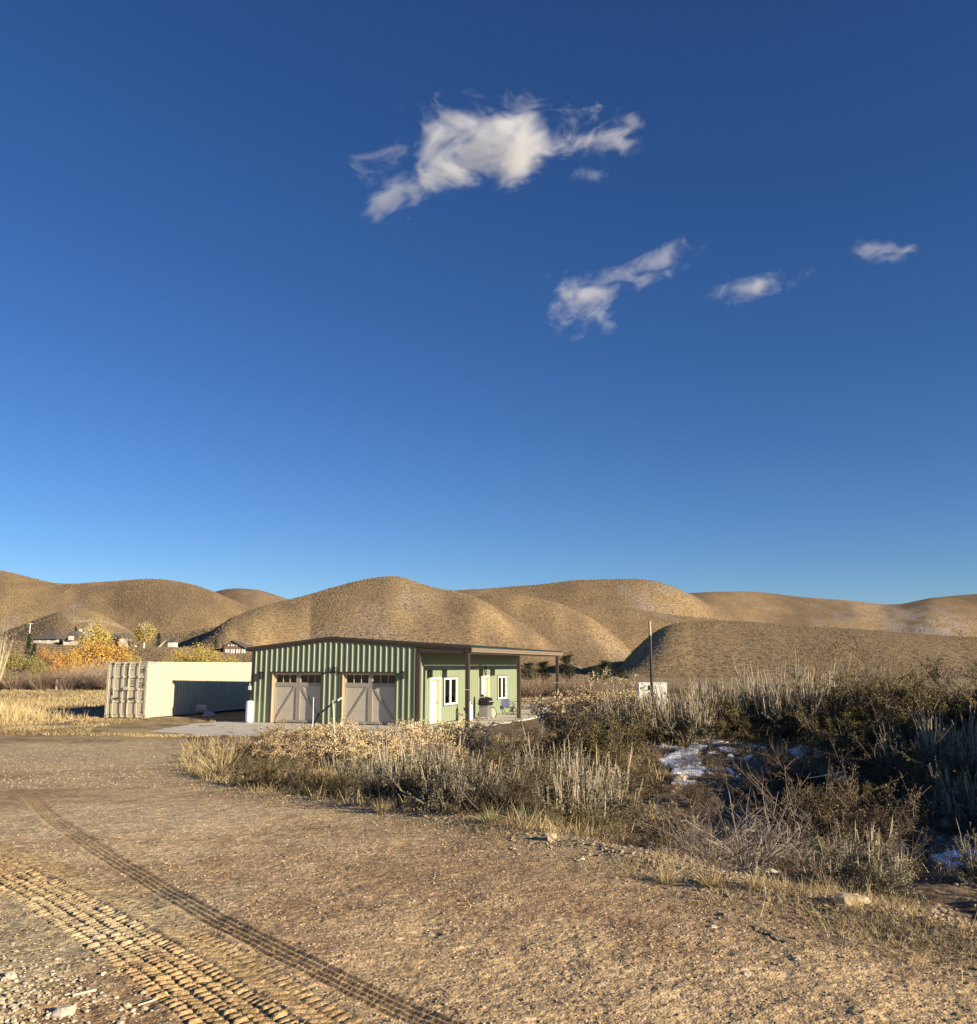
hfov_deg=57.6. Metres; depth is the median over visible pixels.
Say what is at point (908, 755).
bitterbrush
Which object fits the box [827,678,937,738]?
bitterbrush
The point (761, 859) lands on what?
bare shrub
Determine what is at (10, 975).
rock
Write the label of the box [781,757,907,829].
bitterbrush
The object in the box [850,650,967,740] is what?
bitterbrush
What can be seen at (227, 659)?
willow tree
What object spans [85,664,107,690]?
willow shrub
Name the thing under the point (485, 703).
barbecue grill
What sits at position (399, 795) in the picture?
bitterbrush
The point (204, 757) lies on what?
grass tuft
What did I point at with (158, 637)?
spruce tree
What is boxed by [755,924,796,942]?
stick
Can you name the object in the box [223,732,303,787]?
bitterbrush
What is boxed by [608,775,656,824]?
bitterbrush
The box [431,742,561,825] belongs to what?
bitterbrush
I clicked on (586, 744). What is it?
bitterbrush
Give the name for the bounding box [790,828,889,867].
bitterbrush
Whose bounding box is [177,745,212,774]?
grass tuft
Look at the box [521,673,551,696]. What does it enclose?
willow shrub
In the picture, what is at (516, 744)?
rabbitbrush
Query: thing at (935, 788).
bitterbrush
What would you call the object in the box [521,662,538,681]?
juniper tree
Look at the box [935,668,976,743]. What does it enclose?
bitterbrush
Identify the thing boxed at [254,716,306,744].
rabbitbrush
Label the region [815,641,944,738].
bitterbrush
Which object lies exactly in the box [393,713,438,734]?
bitterbrush
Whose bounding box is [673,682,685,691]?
willow shrub
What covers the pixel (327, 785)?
bitterbrush
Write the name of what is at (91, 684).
willow shrub
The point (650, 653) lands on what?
steel pole
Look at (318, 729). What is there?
rabbitbrush
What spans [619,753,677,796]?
bitterbrush
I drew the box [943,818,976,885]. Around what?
sagebrush
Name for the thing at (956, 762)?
bitterbrush
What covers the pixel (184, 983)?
dirt road
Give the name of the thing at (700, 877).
grass tuft
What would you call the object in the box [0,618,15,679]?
bare tree
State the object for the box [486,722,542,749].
bitterbrush
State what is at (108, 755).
gravel pad weeds
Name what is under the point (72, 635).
house
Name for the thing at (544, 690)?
willow shrub
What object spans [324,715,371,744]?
rabbitbrush
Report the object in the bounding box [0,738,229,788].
pad gravel
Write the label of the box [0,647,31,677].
willow tree
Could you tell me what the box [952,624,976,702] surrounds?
bitterbrush
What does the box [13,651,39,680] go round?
willow tree
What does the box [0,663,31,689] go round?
willow shrub
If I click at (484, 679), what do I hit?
entry door
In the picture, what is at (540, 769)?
bitterbrush
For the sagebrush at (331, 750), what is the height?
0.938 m
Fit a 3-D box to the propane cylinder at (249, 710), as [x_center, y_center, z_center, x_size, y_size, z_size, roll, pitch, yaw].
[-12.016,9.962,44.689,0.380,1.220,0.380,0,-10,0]
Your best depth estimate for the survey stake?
30.23 m
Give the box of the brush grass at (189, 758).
[170,726,975,882]
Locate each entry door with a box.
[431,680,436,722]
[483,678,485,696]
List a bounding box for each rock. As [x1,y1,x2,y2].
[5,971,16,979]
[50,1005,75,1017]
[546,833,556,840]
[673,774,686,779]
[832,892,870,907]
[884,853,910,872]
[940,817,959,828]
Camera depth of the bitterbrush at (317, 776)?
14.47 m
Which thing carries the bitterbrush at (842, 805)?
on the ground at (943, 892)
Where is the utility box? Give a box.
[637,682,666,706]
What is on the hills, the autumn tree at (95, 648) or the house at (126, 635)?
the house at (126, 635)
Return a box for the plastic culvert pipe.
[196,704,215,716]
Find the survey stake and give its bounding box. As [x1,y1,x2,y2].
[332,700,334,741]
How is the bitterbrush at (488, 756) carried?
on the ground at (943, 892)
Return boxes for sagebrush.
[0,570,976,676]
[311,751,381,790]
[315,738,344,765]
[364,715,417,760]
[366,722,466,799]
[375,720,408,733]
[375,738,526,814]
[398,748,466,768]
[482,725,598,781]
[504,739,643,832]
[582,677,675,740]
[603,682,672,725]
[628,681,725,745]
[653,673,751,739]
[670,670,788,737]
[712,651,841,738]
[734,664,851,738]
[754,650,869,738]
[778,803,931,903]
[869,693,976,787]
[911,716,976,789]
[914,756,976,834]
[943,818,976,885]
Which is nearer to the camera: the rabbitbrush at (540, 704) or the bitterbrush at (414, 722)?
the rabbitbrush at (540, 704)
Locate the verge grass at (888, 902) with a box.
[150,769,976,991]
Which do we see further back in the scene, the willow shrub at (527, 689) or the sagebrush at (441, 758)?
the willow shrub at (527, 689)
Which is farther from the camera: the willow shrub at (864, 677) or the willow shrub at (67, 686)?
the willow shrub at (67, 686)
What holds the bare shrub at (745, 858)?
on the ground at (943, 892)
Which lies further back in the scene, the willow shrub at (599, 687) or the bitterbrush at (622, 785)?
the willow shrub at (599, 687)
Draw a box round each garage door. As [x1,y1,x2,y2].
[273,674,320,722]
[344,674,394,724]
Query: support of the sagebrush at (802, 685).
on the ground at (943, 892)
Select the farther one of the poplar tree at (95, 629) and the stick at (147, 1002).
the poplar tree at (95, 629)
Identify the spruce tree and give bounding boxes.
[22,633,31,658]
[27,643,37,666]
[155,633,161,646]
[212,639,217,649]
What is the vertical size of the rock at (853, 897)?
0.082 m
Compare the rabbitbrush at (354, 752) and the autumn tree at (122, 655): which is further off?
the autumn tree at (122, 655)
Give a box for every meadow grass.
[0,688,272,737]
[521,695,678,707]
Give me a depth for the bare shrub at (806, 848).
8.71 m
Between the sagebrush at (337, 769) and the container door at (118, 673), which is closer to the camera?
the sagebrush at (337, 769)
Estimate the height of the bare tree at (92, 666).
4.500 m
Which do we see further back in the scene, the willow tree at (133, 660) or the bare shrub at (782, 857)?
the willow tree at (133, 660)
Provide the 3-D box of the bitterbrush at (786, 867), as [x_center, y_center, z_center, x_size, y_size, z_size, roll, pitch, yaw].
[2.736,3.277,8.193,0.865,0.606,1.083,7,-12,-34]
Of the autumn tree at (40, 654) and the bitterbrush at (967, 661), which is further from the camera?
the autumn tree at (40, 654)
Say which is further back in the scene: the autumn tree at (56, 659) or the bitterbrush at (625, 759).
the autumn tree at (56, 659)
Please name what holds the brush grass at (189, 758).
on the ground at (943, 892)
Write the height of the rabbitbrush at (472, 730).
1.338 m
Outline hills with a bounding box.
[0,571,976,678]
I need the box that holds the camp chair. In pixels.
[501,699,514,714]
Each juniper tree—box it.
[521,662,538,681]
[532,660,552,681]
[559,653,576,681]
[589,665,600,679]
[596,659,614,680]
[613,668,630,679]
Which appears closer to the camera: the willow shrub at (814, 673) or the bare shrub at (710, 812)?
the bare shrub at (710, 812)
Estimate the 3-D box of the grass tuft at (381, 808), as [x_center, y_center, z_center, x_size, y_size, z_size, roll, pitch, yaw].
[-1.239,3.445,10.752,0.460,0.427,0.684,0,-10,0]
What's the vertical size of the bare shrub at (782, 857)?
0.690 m
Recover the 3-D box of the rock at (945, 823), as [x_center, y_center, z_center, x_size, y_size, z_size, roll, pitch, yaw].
[6.438,4.319,12.382,0.292,0.159,0.224,0,-10,0]
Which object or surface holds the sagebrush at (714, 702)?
on the ground at (943, 892)
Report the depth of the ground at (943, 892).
16.94 m
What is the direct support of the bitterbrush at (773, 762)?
on the ground at (943, 892)
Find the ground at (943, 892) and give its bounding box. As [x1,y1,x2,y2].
[0,677,976,930]
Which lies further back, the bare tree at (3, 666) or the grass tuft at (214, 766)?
the bare tree at (3, 666)
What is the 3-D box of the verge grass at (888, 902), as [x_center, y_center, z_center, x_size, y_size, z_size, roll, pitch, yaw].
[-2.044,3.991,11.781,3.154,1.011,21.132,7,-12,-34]
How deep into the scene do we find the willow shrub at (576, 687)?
82.19 m
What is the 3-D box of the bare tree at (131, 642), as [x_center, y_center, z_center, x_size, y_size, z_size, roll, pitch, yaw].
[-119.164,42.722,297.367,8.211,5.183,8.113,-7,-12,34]
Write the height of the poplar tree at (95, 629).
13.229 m
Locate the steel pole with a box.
[648,621,653,701]
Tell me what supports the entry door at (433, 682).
in the metal garage building
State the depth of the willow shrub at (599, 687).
84.30 m
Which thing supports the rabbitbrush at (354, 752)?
on the ground at (943, 892)
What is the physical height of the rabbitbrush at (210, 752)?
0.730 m
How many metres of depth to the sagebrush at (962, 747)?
14.40 m
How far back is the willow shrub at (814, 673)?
58.64 m
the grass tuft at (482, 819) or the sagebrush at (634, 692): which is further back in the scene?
the sagebrush at (634, 692)
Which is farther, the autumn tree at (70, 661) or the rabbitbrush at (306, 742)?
the autumn tree at (70, 661)
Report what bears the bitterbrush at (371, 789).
on the ground at (943, 892)
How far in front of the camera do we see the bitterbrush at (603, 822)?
11.07 m
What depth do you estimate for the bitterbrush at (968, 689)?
18.69 m
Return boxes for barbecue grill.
[477,697,493,718]
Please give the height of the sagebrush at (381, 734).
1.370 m
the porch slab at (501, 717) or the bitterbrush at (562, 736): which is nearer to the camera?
the bitterbrush at (562, 736)
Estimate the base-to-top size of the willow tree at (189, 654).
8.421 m
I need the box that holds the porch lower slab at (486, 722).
[418,720,511,728]
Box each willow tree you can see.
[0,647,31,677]
[0,652,12,673]
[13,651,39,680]
[26,655,50,683]
[123,653,144,661]
[163,649,191,661]
[166,642,220,661]
[188,644,222,661]
[217,654,240,661]
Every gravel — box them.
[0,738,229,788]
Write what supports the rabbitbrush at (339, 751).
on the ground at (943, 892)
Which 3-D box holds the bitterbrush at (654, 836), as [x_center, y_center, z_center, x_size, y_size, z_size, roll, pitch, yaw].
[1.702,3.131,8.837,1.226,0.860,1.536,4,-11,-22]
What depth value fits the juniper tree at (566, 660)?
147.39 m
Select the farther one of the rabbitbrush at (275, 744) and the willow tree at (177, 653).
the willow tree at (177, 653)
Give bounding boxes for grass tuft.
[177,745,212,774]
[183,741,220,768]
[184,740,260,777]
[369,788,398,813]
[470,804,507,823]
[495,798,546,825]
[641,851,692,883]
[672,841,741,886]
[726,856,786,889]
[800,856,856,893]
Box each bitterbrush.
[187,739,221,757]
[200,724,268,774]
[204,748,275,779]
[214,736,253,755]
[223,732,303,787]
[236,722,304,750]
[262,739,331,789]
[293,752,362,796]
[313,762,350,793]
[351,762,415,803]
[374,730,455,808]
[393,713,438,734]
[399,720,547,815]
[414,723,505,782]
[431,706,585,820]
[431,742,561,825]
[459,718,558,780]
[463,732,546,775]
[468,713,612,803]
[474,729,517,752]
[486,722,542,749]
[507,687,621,764]
[524,773,615,815]
[533,669,666,773]
[544,756,639,814]
[548,785,627,836]
[568,718,656,802]
[587,812,643,842]
[605,774,731,851]
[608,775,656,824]
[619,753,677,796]
[639,716,684,744]
[664,771,729,808]
[670,651,782,754]
[703,740,933,857]
[711,768,801,809]
[734,824,832,878]
[751,736,852,792]
[779,631,928,747]
[781,667,912,788]
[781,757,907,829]
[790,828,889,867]
[801,850,858,884]
[812,791,938,850]
[813,834,925,898]
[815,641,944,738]
[818,625,976,740]
[823,721,972,818]
[826,824,933,874]
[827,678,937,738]
[832,815,911,852]
[835,676,970,779]
[840,711,976,811]
[845,635,976,752]
[848,684,975,799]
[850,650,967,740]
[886,649,976,726]
[894,749,976,829]
[910,661,976,718]
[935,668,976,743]
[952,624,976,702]
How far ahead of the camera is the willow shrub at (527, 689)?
82.25 m
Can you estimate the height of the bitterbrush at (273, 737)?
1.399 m
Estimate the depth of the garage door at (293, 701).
44.42 m
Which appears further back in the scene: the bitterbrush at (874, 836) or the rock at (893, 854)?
the bitterbrush at (874, 836)
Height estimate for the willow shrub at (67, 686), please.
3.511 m
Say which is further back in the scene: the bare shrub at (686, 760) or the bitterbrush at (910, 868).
the bare shrub at (686, 760)
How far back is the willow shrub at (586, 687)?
85.40 m
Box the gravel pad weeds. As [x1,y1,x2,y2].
[22,736,242,777]
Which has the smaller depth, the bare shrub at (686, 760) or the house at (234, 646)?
the bare shrub at (686, 760)
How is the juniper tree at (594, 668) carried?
on the ground at (943, 892)
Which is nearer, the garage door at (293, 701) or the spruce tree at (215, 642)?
the garage door at (293, 701)
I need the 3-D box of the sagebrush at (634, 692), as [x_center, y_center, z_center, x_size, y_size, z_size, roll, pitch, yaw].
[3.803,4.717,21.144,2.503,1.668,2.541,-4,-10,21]
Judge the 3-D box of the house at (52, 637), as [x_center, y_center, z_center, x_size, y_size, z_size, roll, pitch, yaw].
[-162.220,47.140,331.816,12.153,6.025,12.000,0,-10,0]
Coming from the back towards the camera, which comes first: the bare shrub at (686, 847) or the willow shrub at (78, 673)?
the willow shrub at (78, 673)
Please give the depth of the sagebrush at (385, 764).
12.70 m
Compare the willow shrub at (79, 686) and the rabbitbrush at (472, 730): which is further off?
the willow shrub at (79, 686)
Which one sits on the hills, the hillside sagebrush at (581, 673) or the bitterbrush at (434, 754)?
the hillside sagebrush at (581, 673)
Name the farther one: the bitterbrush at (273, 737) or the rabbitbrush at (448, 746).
the bitterbrush at (273, 737)
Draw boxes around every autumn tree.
[34,644,57,677]
[43,647,68,677]
[60,643,83,678]
[69,631,117,677]
[100,632,136,665]
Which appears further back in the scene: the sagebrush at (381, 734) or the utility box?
the utility box
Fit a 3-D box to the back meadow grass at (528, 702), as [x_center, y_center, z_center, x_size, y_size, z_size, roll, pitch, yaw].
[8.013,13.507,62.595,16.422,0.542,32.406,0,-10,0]
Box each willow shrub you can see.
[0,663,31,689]
[0,672,30,690]
[11,665,43,689]
[19,663,66,690]
[34,664,86,690]
[34,667,75,689]
[51,662,102,688]
[63,665,103,689]
[78,669,106,690]
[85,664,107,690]
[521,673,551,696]
[521,677,535,696]
[525,674,561,694]
[538,678,568,696]
[546,672,582,695]
[559,673,591,696]
[575,675,602,694]
[581,675,609,694]
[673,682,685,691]
[682,682,699,691]
[699,680,726,691]
[772,654,874,692]
[816,656,901,703]
[835,661,927,699]
[867,663,954,703]
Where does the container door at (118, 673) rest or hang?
in the shipping container
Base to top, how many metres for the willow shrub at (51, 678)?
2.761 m
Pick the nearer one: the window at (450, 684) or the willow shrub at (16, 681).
the window at (450, 684)
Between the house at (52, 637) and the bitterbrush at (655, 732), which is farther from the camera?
the house at (52, 637)
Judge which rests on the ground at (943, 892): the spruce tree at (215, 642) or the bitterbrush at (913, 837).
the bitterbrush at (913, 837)
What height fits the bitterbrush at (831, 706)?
2.680 m
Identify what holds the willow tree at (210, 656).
on the ground at (943, 892)
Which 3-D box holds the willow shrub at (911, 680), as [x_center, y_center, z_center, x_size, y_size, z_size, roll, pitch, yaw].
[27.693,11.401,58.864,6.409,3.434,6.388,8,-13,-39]
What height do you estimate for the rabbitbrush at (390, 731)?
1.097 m
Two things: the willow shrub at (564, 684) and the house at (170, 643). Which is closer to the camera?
the willow shrub at (564, 684)
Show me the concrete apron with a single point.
(239, 728)
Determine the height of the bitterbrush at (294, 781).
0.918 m
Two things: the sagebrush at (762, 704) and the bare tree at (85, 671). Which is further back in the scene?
the bare tree at (85, 671)
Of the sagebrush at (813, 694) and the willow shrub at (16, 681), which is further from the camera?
the willow shrub at (16, 681)
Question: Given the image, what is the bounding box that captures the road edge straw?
[424,855,972,1009]
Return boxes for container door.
[105,662,127,716]
[125,662,146,716]
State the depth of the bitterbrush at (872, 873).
8.05 m
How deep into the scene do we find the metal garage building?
44.23 m
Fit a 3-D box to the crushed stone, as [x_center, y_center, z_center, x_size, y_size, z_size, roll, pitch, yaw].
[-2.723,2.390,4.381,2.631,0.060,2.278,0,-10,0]
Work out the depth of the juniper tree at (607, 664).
155.28 m
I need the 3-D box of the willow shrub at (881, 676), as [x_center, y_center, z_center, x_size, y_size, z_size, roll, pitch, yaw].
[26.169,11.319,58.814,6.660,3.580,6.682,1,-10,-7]
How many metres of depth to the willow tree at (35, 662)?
116.69 m
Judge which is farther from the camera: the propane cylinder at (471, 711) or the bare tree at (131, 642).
the bare tree at (131, 642)
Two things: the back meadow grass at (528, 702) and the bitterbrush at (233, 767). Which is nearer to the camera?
the bitterbrush at (233, 767)
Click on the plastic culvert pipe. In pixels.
(201, 709)
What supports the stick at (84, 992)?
on the dirt road
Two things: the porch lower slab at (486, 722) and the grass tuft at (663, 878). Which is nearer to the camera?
the grass tuft at (663, 878)
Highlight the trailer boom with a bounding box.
[304,697,341,729]
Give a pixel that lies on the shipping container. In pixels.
(147, 689)
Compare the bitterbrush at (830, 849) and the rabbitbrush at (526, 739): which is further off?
the rabbitbrush at (526, 739)
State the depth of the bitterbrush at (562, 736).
18.33 m
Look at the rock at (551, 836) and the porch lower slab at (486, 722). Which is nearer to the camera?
the rock at (551, 836)
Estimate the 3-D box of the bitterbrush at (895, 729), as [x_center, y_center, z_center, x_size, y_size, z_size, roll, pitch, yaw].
[7.409,4.013,16.217,2.230,2.037,2.836,-3,-10,16]
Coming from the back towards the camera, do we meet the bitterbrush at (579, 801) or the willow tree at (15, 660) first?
the willow tree at (15, 660)
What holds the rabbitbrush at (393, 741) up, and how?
on the ground at (943, 892)
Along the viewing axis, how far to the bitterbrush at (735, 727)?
18.32 m
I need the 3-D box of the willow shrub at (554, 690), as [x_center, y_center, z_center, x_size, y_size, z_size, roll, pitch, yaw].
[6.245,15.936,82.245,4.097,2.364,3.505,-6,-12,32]
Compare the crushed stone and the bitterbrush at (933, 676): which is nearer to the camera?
the crushed stone
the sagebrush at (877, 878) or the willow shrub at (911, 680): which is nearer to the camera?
the sagebrush at (877, 878)
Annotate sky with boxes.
[0,0,976,603]
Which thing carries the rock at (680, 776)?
on the ground at (943, 892)
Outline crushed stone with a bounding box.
[0,929,152,1023]
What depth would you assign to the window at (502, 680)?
53.84 m
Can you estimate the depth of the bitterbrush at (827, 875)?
8.28 m
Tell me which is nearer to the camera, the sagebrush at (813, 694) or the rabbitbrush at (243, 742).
the sagebrush at (813, 694)
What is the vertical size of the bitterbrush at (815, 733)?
2.228 m
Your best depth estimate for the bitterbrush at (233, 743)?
25.70 m
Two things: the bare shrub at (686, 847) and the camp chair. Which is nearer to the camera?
the bare shrub at (686, 847)
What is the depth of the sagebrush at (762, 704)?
18.72 m
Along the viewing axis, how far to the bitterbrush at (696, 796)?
14.95 m
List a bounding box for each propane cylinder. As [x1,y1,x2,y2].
[245,698,253,722]
[470,702,472,720]
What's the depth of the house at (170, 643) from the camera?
321.78 m
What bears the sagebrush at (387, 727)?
on the ground at (943, 892)
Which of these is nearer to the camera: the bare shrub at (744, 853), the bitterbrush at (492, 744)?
the bare shrub at (744, 853)
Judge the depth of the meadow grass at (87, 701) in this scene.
46.38 m
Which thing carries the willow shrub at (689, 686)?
on the ground at (943, 892)
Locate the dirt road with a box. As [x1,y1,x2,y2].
[0,735,976,1023]
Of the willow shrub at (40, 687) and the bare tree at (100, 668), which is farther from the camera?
the bare tree at (100, 668)
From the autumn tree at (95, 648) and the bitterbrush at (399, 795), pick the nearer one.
the bitterbrush at (399, 795)
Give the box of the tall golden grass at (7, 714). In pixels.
[0,694,86,722]
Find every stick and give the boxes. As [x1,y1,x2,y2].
[72,989,96,996]
[138,998,156,1005]
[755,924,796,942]
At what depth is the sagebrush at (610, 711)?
18.75 m
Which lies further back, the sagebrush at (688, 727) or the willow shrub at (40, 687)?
the willow shrub at (40, 687)
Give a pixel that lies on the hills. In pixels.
(762, 607)
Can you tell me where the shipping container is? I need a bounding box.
[104,661,251,717]
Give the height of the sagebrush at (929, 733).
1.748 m
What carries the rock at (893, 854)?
on the ground at (943, 892)
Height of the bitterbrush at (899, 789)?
1.753 m
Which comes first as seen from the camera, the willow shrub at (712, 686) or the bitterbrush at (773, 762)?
the bitterbrush at (773, 762)
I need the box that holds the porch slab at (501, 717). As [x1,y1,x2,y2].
[464,710,561,720]
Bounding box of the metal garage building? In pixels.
[245,636,562,727]
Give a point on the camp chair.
(506, 703)
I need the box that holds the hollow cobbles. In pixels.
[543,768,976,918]
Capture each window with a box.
[444,677,457,704]
[498,676,506,698]
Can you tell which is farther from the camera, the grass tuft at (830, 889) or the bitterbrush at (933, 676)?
the bitterbrush at (933, 676)
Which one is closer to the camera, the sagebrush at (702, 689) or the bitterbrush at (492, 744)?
the bitterbrush at (492, 744)
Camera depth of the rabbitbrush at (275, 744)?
20.14 m
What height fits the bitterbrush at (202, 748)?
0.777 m
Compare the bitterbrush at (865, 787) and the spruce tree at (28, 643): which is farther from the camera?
the spruce tree at (28, 643)
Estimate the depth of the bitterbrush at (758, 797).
14.97 m
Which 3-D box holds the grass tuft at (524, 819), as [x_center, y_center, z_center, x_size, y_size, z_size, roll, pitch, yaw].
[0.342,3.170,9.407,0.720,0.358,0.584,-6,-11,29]
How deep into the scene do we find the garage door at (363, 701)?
43.09 m
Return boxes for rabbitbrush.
[200,737,240,759]
[222,737,257,758]
[238,718,328,770]
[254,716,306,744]
[269,723,332,767]
[291,718,343,744]
[311,719,384,770]
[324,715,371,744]
[335,738,409,773]
[366,718,458,769]
[370,719,408,741]
[390,726,472,768]
[399,711,495,754]
[493,732,543,757]
[524,726,555,745]
[532,670,629,737]
[565,667,667,729]
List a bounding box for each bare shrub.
[598,795,757,864]
[653,780,786,869]
[657,756,843,873]
[660,782,753,823]
[671,745,703,770]
[688,835,808,865]
[708,816,922,882]
[768,821,852,884]
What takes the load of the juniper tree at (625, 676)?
on the ground at (943, 892)
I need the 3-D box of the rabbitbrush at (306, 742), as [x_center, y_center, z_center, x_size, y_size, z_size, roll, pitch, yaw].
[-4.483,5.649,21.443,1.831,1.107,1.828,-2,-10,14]
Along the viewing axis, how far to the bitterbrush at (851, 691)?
17.40 m
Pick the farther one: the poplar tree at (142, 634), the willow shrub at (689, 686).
the poplar tree at (142, 634)
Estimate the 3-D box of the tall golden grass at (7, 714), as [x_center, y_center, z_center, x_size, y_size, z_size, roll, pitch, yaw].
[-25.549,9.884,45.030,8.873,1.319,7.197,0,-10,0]
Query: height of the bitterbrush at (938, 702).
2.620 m
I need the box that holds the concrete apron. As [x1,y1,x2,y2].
[150,721,414,736]
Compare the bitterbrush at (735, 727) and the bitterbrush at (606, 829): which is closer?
the bitterbrush at (606, 829)
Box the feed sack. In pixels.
[491,708,496,716]
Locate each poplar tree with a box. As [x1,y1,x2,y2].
[75,622,114,663]
[131,621,157,647]
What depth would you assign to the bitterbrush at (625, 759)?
15.01 m
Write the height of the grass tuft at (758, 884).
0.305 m
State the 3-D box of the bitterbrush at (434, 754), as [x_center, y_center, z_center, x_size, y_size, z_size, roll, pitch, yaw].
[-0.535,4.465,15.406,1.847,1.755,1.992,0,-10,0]
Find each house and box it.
[31,630,66,644]
[63,629,85,644]
[109,633,136,646]
[158,639,177,646]
[220,640,251,653]
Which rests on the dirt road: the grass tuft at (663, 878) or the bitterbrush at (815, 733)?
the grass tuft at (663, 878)
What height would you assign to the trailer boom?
1.421 m
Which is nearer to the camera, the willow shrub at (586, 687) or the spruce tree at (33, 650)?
the willow shrub at (586, 687)
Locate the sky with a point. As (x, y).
(298, 298)
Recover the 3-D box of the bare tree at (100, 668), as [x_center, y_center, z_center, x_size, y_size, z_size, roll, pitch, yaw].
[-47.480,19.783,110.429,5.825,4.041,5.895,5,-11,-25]
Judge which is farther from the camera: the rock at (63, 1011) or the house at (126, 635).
the house at (126, 635)
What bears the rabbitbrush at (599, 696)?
on the ground at (943, 892)
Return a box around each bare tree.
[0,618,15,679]
[69,663,102,679]
[70,654,107,681]
[82,660,113,680]
[119,633,140,646]
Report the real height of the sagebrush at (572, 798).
1.387 m
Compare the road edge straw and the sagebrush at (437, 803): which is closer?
the road edge straw
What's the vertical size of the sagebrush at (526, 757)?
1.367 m
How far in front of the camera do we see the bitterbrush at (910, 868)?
9.02 m
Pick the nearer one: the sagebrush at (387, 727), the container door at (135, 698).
the sagebrush at (387, 727)
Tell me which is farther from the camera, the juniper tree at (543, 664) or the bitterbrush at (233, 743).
the juniper tree at (543, 664)
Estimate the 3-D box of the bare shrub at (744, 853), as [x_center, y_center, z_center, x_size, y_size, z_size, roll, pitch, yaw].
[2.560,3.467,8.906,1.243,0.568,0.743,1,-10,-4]
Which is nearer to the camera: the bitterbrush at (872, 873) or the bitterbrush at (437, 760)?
the bitterbrush at (872, 873)
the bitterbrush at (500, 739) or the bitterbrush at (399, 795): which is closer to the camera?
the bitterbrush at (399, 795)
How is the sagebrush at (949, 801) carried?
on the ground at (943, 892)
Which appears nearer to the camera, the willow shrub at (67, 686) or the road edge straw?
the road edge straw
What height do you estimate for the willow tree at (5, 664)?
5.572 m
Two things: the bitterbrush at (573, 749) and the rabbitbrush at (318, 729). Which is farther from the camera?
the rabbitbrush at (318, 729)
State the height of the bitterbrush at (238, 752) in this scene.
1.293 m
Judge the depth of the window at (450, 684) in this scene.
45.97 m
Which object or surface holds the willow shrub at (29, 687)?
on the ground at (943, 892)

